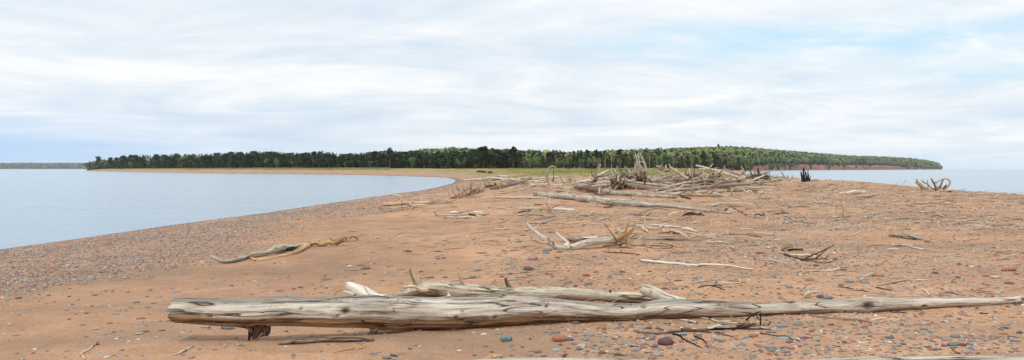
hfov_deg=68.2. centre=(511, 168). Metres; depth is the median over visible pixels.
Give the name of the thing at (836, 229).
pebbles
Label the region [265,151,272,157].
pine tree
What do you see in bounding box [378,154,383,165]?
pine tree
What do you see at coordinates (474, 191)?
brushwood clump
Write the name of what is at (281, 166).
spruce tree
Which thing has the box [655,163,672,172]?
root ball
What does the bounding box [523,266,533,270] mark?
stone
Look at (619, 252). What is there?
driftwood stick
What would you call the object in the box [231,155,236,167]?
pine tree
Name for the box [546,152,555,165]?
pine tree
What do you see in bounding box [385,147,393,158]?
pine tree
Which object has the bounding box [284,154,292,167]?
pine tree
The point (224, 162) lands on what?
pine tree
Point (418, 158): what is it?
pine tree
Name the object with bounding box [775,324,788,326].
stone
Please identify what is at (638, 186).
driftwood log
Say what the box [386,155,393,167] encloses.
pine tree
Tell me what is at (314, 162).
pine tree
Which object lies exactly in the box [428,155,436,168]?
spruce tree
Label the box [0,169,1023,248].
water
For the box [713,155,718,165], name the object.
pine tree
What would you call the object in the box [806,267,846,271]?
driftwood stick
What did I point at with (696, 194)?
driftwood log
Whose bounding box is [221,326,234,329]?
stone
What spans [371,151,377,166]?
pine tree
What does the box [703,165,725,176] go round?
driftwood branch
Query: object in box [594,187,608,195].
root knot
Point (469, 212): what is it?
driftwood branch
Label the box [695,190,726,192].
driftwood log
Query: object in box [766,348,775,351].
stone
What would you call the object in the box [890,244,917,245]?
driftwood stick
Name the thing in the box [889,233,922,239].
driftwood log
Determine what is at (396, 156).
pine tree
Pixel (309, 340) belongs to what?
bark covered stick
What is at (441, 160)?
pine tree
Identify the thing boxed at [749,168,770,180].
root mound
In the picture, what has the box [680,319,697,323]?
driftwood stick
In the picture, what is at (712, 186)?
driftwood log
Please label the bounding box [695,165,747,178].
driftwood pole
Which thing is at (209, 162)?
pine tree
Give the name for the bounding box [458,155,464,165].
pine tree
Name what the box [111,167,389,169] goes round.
beach grass
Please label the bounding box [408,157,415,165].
leafy tree
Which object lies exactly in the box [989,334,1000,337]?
stone
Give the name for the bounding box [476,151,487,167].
spruce tree
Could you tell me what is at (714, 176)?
root ball
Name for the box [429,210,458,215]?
driftwood branch
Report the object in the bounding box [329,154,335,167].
spruce tree
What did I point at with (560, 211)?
driftwood stick
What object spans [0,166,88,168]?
hills
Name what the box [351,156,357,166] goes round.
pine tree
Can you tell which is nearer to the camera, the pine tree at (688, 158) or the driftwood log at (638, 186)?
the driftwood log at (638, 186)
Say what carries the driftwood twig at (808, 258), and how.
on the sand
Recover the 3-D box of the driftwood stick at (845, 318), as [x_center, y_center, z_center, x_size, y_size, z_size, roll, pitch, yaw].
[3.538,1.561,7.922,0.676,0.080,0.114,0,0,36]
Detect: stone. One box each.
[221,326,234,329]
[500,335,511,341]
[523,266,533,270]
[528,256,537,259]
[550,330,559,333]
[552,334,566,341]
[597,325,605,329]
[657,337,673,345]
[715,337,725,341]
[764,344,784,348]
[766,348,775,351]
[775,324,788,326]
[776,336,790,338]
[942,337,952,340]
[947,342,959,345]
[951,334,960,337]
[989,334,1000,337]
[1001,267,1015,270]
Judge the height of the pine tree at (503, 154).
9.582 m
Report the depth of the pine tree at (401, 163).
475.98 m
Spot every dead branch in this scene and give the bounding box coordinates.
[544,165,555,182]
[634,323,769,347]
[736,311,797,340]
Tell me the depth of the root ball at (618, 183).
55.98 m
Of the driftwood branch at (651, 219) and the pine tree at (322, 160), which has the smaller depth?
the driftwood branch at (651, 219)
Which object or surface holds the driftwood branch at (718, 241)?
on the sand
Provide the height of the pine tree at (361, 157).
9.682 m
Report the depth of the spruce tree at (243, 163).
603.40 m
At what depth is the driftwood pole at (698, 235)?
17.34 m
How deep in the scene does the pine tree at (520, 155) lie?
389.28 m
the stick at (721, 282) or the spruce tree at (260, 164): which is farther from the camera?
the spruce tree at (260, 164)
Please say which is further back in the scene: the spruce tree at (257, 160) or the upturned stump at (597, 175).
the spruce tree at (257, 160)
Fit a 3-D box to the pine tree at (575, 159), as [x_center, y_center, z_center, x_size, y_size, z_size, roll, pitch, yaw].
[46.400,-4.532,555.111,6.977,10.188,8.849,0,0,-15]
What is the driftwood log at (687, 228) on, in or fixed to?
on the sand
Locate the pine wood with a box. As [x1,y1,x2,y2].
[87,148,524,169]
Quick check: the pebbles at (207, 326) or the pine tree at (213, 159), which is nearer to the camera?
the pebbles at (207, 326)
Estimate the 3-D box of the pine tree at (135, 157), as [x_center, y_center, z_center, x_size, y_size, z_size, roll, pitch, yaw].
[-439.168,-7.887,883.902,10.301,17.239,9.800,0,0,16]
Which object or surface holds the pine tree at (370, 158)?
on the sand
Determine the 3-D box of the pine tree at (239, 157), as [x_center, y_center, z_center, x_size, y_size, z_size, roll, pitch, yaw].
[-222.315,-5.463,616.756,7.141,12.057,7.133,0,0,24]
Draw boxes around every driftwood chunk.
[479,354,502,358]
[856,272,873,277]
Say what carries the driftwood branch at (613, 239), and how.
on the sand
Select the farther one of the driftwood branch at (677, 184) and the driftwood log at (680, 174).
the driftwood log at (680, 174)
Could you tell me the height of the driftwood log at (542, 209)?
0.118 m
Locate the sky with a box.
[0,0,1023,168]
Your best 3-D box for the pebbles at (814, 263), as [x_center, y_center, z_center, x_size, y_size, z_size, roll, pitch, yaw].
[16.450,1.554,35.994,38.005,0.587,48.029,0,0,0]
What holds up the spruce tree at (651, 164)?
on the sand
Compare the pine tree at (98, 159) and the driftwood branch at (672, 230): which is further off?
the pine tree at (98, 159)
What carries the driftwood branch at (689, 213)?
on the sand
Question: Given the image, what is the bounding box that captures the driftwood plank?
[565,236,597,242]
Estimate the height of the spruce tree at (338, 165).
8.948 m
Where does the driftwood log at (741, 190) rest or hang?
on the sand
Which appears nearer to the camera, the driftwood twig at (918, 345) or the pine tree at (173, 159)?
the driftwood twig at (918, 345)
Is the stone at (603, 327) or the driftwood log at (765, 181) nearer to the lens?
the stone at (603, 327)
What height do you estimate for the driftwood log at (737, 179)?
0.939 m
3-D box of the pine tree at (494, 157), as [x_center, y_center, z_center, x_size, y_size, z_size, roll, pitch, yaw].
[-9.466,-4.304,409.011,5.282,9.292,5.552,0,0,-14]
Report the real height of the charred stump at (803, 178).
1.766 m
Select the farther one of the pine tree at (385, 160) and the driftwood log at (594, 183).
the pine tree at (385, 160)
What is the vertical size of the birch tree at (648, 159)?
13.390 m
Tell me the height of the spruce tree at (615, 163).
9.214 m
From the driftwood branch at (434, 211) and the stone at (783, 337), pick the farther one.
the driftwood branch at (434, 211)
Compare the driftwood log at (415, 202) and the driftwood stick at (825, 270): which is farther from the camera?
the driftwood log at (415, 202)
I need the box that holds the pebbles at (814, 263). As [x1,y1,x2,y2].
[390,187,1023,270]
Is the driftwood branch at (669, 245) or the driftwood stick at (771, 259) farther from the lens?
the driftwood branch at (669, 245)
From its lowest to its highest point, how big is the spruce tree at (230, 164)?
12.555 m
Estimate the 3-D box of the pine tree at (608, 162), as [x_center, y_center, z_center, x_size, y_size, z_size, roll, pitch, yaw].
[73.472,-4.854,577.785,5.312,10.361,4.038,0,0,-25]
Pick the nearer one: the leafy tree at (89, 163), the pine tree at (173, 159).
the pine tree at (173, 159)
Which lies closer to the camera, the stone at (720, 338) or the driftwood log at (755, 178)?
the stone at (720, 338)
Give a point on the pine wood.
(464, 154)
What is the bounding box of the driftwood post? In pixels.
[841,201,846,216]
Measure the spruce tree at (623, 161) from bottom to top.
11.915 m
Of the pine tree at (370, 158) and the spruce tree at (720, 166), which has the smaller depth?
the pine tree at (370, 158)
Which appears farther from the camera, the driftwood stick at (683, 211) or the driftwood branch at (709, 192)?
the driftwood branch at (709, 192)
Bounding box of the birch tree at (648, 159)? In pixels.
[646,153,652,166]
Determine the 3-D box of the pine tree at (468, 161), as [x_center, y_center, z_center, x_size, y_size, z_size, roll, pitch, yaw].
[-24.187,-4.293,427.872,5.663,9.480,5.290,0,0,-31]
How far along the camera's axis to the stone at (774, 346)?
7.01 m
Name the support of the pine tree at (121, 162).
on the sand
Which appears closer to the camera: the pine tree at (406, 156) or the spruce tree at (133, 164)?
the pine tree at (406, 156)
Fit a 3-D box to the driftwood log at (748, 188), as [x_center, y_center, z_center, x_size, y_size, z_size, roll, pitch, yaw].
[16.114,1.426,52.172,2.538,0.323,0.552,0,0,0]
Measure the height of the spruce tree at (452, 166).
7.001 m
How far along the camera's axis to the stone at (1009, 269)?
11.58 m
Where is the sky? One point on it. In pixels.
(940, 81)
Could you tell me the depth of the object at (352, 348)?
7.18 m
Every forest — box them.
[0,162,124,168]
[364,145,942,169]
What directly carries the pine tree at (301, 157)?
on the sand
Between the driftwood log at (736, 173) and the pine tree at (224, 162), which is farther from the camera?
the pine tree at (224, 162)
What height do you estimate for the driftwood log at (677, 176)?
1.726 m
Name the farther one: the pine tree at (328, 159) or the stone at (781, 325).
the pine tree at (328, 159)
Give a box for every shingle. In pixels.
[0,201,454,300]
[166,175,492,226]
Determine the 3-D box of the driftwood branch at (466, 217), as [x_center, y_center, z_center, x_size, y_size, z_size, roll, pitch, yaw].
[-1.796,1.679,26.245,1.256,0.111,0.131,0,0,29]
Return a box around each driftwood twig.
[698,285,723,289]
[784,245,836,262]
[906,344,931,347]
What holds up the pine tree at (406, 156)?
on the sand
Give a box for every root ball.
[601,165,632,189]
[618,166,636,179]
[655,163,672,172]
[706,168,719,184]
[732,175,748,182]
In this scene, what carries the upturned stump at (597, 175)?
on the sand
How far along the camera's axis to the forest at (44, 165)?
5199.05 m
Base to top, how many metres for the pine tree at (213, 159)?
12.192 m
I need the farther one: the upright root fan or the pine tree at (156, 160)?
the pine tree at (156, 160)
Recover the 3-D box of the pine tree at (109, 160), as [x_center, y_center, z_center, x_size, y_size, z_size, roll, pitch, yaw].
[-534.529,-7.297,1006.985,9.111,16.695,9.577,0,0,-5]
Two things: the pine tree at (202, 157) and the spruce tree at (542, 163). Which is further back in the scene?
the pine tree at (202, 157)
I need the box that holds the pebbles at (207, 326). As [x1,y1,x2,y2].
[0,230,390,359]
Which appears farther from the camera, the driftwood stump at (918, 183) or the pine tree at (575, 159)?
the pine tree at (575, 159)
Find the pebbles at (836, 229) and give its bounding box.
[753,179,1023,230]
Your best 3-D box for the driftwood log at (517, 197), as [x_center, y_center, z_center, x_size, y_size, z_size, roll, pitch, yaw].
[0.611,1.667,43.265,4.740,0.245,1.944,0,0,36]
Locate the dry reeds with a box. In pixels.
[888,180,922,193]
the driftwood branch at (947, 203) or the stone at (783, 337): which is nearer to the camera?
the stone at (783, 337)
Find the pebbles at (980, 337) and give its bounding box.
[239,253,1023,359]
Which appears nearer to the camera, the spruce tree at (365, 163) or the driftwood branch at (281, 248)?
the driftwood branch at (281, 248)
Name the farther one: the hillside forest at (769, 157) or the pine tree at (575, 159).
the hillside forest at (769, 157)
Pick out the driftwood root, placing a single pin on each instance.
(806, 295)
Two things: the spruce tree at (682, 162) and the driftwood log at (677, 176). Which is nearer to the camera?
the driftwood log at (677, 176)
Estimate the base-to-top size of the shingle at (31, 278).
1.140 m
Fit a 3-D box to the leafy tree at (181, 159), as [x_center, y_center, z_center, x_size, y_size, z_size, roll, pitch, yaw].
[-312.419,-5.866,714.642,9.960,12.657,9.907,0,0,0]
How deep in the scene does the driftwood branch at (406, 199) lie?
36.80 m
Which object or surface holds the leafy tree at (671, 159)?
on the sand
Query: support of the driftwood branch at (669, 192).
on the sand
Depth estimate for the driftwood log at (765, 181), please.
78.26 m
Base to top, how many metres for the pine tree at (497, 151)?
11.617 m
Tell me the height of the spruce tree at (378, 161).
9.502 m
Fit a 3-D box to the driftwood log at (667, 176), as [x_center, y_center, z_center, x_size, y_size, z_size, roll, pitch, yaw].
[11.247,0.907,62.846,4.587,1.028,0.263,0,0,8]
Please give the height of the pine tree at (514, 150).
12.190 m
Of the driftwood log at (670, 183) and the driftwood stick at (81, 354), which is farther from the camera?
the driftwood log at (670, 183)
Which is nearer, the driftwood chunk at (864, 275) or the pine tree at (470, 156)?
the driftwood chunk at (864, 275)
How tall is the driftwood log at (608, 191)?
0.595 m
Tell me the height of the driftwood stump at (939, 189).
0.961 m
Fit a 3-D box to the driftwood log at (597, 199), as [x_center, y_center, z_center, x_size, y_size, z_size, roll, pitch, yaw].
[4.034,1.439,37.450,1.844,0.572,19.680,0,0,-20]
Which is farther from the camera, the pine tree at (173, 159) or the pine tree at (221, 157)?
the pine tree at (173, 159)
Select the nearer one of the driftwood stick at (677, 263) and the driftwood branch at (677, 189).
the driftwood stick at (677, 263)
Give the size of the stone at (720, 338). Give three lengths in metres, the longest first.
0.105 x 0.079 x 0.049 m
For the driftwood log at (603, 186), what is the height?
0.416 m
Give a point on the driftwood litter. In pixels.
(758, 198)
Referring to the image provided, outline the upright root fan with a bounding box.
[626,153,660,186]
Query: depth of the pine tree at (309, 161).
547.88 m
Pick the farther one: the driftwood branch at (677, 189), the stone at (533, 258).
the driftwood branch at (677, 189)
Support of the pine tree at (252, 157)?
on the sand
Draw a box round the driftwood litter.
[344,173,1023,303]
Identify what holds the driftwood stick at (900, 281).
on the sand
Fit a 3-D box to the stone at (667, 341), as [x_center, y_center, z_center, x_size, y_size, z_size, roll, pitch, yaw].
[1.488,1.673,7.317,0.152,0.093,0.131,0,0,-28]
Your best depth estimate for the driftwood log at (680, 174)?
59.11 m
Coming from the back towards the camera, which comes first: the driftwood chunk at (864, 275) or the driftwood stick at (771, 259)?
the driftwood stick at (771, 259)
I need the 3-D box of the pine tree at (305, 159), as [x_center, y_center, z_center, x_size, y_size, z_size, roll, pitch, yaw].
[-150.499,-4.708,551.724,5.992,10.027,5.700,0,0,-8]
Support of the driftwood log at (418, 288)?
on the sand
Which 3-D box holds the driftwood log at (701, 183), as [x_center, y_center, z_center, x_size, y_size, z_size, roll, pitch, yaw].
[12.924,0.680,56.644,5.524,1.692,2.412,0,0,41]
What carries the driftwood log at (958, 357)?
on the sand
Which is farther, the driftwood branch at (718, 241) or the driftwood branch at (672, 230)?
the driftwood branch at (672, 230)
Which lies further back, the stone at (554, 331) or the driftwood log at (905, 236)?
the driftwood log at (905, 236)
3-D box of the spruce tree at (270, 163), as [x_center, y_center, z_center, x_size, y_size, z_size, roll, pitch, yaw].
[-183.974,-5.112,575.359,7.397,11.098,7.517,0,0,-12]
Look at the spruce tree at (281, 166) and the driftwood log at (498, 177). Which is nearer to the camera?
the driftwood log at (498, 177)
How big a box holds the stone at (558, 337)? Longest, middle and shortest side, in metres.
0.150 x 0.117 x 0.073 m
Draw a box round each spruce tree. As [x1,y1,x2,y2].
[131,159,137,167]
[139,159,145,167]
[226,154,235,167]
[240,159,245,167]
[253,154,259,167]
[256,156,263,167]
[265,155,273,167]
[278,157,285,167]
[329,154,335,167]
[335,156,342,167]
[361,158,367,167]
[375,155,383,167]
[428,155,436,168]
[434,156,439,168]
[449,157,455,168]
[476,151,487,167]
[538,155,546,167]
[613,158,618,167]
[620,154,627,167]
[629,154,633,167]
[648,158,653,167]
[679,156,684,167]
[693,156,697,168]
[718,158,722,168]
[735,157,742,170]
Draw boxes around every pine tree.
[94,156,101,168]
[107,157,113,168]
[113,157,118,168]
[118,158,123,168]
[132,155,139,163]
[154,156,160,165]
[164,156,170,164]
[170,157,175,165]
[187,156,193,167]
[199,155,206,167]
[206,156,212,167]
[211,156,217,166]
[217,155,223,164]
[222,158,227,165]
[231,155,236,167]
[235,155,242,167]
[249,155,255,166]
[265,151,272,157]
[279,154,287,167]
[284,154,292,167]
[297,155,304,166]
[302,155,307,167]
[307,157,311,167]
[312,156,318,167]
[315,154,321,163]
[319,158,326,166]
[325,153,333,163]
[344,157,350,166]
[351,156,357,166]
[358,155,364,165]
[367,156,373,164]
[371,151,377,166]
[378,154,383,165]
[381,154,388,167]
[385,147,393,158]
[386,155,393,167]
[391,153,400,163]
[398,155,403,165]
[401,154,409,167]
[415,154,423,167]
[437,153,445,166]
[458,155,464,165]
[465,153,473,167]
[468,152,474,168]
[478,146,489,168]
[490,152,498,166]
[493,149,501,167]
[496,154,502,167]
[499,152,508,163]
[508,157,514,167]
[509,146,517,167]
[518,153,523,167]
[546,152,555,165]
[571,156,579,167]
[605,156,611,167]
[685,155,689,163]
[700,154,705,165]
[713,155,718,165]
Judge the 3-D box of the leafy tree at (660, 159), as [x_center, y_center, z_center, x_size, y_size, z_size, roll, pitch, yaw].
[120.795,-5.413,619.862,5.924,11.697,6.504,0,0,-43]
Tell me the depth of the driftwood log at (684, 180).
60.20 m
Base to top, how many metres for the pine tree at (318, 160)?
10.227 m
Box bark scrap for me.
[603,204,624,207]
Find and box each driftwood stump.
[484,180,495,187]
[778,245,810,256]
[914,179,926,189]
[931,178,950,191]
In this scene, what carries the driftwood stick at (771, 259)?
on the sand
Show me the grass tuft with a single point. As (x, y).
(501, 185)
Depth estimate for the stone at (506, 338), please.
7.44 m
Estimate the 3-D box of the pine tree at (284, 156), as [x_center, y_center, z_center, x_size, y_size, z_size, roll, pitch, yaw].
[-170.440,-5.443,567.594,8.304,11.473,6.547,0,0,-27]
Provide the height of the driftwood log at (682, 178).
1.707 m
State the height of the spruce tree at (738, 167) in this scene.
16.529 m
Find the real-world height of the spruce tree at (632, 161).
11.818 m
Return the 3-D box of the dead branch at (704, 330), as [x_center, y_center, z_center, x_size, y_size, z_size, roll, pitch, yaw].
[1.982,1.659,7.788,1.098,0.098,0.955,0,0,-35]
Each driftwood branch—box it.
[210,235,358,262]
[381,206,424,212]
[386,194,425,207]
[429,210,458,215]
[445,216,474,218]
[459,210,492,215]
[515,214,546,216]
[523,213,671,249]
[546,199,556,214]
[634,216,671,219]
[636,224,687,236]
[644,241,684,247]
[655,192,688,193]
[661,188,695,191]
[665,181,691,187]
[682,211,704,215]
[697,185,721,194]
[700,239,730,244]
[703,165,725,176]
[753,232,773,234]
[913,201,970,209]
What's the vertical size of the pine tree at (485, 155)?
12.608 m
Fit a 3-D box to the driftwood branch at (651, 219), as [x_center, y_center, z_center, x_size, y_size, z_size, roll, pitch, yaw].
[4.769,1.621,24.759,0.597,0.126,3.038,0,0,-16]
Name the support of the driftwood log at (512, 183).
on the sand
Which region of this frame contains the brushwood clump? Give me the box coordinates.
[448,181,491,198]
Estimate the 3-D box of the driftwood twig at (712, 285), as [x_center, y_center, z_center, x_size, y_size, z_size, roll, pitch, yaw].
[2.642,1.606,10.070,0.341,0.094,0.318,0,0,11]
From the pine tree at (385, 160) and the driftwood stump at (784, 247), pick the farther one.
the pine tree at (385, 160)
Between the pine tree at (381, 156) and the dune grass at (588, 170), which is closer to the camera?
the dune grass at (588, 170)
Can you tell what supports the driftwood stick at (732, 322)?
on the sand
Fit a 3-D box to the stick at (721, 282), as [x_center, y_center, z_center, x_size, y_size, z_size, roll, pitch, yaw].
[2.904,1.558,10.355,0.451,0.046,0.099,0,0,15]
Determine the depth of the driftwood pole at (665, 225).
21.41 m
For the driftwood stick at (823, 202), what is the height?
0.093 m
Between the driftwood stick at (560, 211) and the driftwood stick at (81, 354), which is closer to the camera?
the driftwood stick at (81, 354)
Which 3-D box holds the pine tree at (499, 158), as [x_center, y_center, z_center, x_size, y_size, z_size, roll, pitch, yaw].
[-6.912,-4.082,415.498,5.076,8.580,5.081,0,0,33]
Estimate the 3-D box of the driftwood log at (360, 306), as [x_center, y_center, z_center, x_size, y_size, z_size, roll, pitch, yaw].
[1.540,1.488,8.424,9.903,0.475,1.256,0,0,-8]
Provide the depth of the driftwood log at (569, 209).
29.53 m
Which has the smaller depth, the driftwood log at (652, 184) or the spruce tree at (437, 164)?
the driftwood log at (652, 184)
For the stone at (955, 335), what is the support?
on the sand
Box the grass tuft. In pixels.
[493,181,506,188]
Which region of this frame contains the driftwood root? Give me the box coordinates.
[804,291,824,297]
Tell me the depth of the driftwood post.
24.93 m
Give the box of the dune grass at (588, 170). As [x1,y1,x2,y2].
[363,167,777,179]
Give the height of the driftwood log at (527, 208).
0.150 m
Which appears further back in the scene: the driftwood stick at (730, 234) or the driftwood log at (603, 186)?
the driftwood log at (603, 186)
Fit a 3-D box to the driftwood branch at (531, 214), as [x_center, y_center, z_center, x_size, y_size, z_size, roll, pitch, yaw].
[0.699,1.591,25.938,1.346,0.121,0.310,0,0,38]
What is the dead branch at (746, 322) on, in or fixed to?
on the sand
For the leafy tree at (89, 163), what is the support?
on the sand
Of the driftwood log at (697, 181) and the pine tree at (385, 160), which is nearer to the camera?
the driftwood log at (697, 181)
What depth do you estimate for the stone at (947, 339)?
6.79 m
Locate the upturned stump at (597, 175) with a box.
[573,164,608,182]
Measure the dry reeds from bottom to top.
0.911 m
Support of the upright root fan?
on the sand
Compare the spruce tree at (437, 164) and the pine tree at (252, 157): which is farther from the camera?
the pine tree at (252, 157)
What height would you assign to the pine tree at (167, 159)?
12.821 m
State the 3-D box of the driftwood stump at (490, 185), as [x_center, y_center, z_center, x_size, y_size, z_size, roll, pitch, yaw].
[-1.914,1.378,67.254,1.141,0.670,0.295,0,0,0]
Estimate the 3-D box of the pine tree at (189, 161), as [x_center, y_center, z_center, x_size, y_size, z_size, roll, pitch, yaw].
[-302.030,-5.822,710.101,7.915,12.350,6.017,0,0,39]
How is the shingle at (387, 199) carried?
on the sand
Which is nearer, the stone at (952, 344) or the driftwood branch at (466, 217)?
the stone at (952, 344)
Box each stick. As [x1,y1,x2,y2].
[80,343,98,359]
[174,346,192,354]
[278,337,373,343]
[536,210,579,212]
[603,251,634,253]
[641,259,753,269]
[666,211,706,217]
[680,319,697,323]
[697,315,754,323]
[707,281,740,283]
[720,233,741,234]
[753,257,777,260]
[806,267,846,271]
[811,200,835,204]
[817,316,885,322]
[877,279,928,285]
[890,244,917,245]
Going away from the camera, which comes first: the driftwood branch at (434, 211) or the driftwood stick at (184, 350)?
the driftwood stick at (184, 350)
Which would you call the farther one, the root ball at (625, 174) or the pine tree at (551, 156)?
the pine tree at (551, 156)
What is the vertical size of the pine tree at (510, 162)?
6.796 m
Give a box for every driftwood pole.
[630,234,705,239]
[649,224,681,227]
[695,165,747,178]
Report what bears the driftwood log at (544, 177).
on the sand
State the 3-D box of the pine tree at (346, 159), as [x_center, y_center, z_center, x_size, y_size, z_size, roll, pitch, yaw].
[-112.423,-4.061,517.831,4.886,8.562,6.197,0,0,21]
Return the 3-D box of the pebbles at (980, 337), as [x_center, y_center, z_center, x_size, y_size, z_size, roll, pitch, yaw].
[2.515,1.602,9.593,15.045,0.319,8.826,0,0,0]
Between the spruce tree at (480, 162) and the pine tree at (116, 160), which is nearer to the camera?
the spruce tree at (480, 162)
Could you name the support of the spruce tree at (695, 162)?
on the sand
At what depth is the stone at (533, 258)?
13.33 m
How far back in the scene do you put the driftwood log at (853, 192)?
45.02 m
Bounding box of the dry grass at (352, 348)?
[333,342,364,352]
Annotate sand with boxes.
[0,168,1023,359]
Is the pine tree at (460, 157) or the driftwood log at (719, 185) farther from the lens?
the pine tree at (460, 157)
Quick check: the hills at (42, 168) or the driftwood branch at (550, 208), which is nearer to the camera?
the driftwood branch at (550, 208)
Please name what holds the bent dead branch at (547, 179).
on the sand
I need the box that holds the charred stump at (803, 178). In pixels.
[800,167,810,181]
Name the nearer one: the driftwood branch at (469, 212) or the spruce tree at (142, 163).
the driftwood branch at (469, 212)
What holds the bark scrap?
on the sand
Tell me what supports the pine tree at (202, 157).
on the sand
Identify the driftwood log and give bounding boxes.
[168,282,1023,340]
[382,196,454,205]
[393,268,654,302]
[461,177,491,180]
[478,355,1023,359]
[482,196,546,198]
[487,180,526,187]
[492,175,521,180]
[519,207,539,209]
[528,176,564,179]
[530,208,550,210]
[533,191,730,213]
[552,207,574,211]
[573,185,677,197]
[580,182,609,184]
[594,185,608,187]
[624,183,677,191]
[627,181,676,187]
[635,174,675,183]
[655,167,705,182]
[656,179,693,186]
[660,166,718,188]
[661,174,721,182]
[662,178,725,186]
[665,168,706,178]
[669,167,688,179]
[679,183,749,190]
[680,188,723,196]
[682,227,697,231]
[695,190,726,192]
[706,178,731,190]
[711,202,761,206]
[715,174,744,183]
[723,169,748,176]
[727,190,758,191]
[728,187,763,189]
[745,174,764,181]
[749,180,781,183]
[839,190,866,194]
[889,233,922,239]
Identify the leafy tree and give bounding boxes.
[86,161,94,169]
[177,156,186,164]
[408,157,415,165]
[655,155,663,164]
[665,155,672,163]
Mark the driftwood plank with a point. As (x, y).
(571, 240)
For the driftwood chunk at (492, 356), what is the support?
on the sand
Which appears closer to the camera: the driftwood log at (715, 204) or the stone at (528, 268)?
the stone at (528, 268)
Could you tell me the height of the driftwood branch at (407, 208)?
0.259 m
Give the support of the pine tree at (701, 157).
on the sand
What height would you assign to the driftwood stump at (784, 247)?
0.136 m
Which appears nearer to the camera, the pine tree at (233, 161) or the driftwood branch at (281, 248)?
the driftwood branch at (281, 248)
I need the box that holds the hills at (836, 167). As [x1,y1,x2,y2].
[533,164,936,169]
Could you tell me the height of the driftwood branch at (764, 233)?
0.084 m
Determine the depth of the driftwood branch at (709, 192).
46.02 m

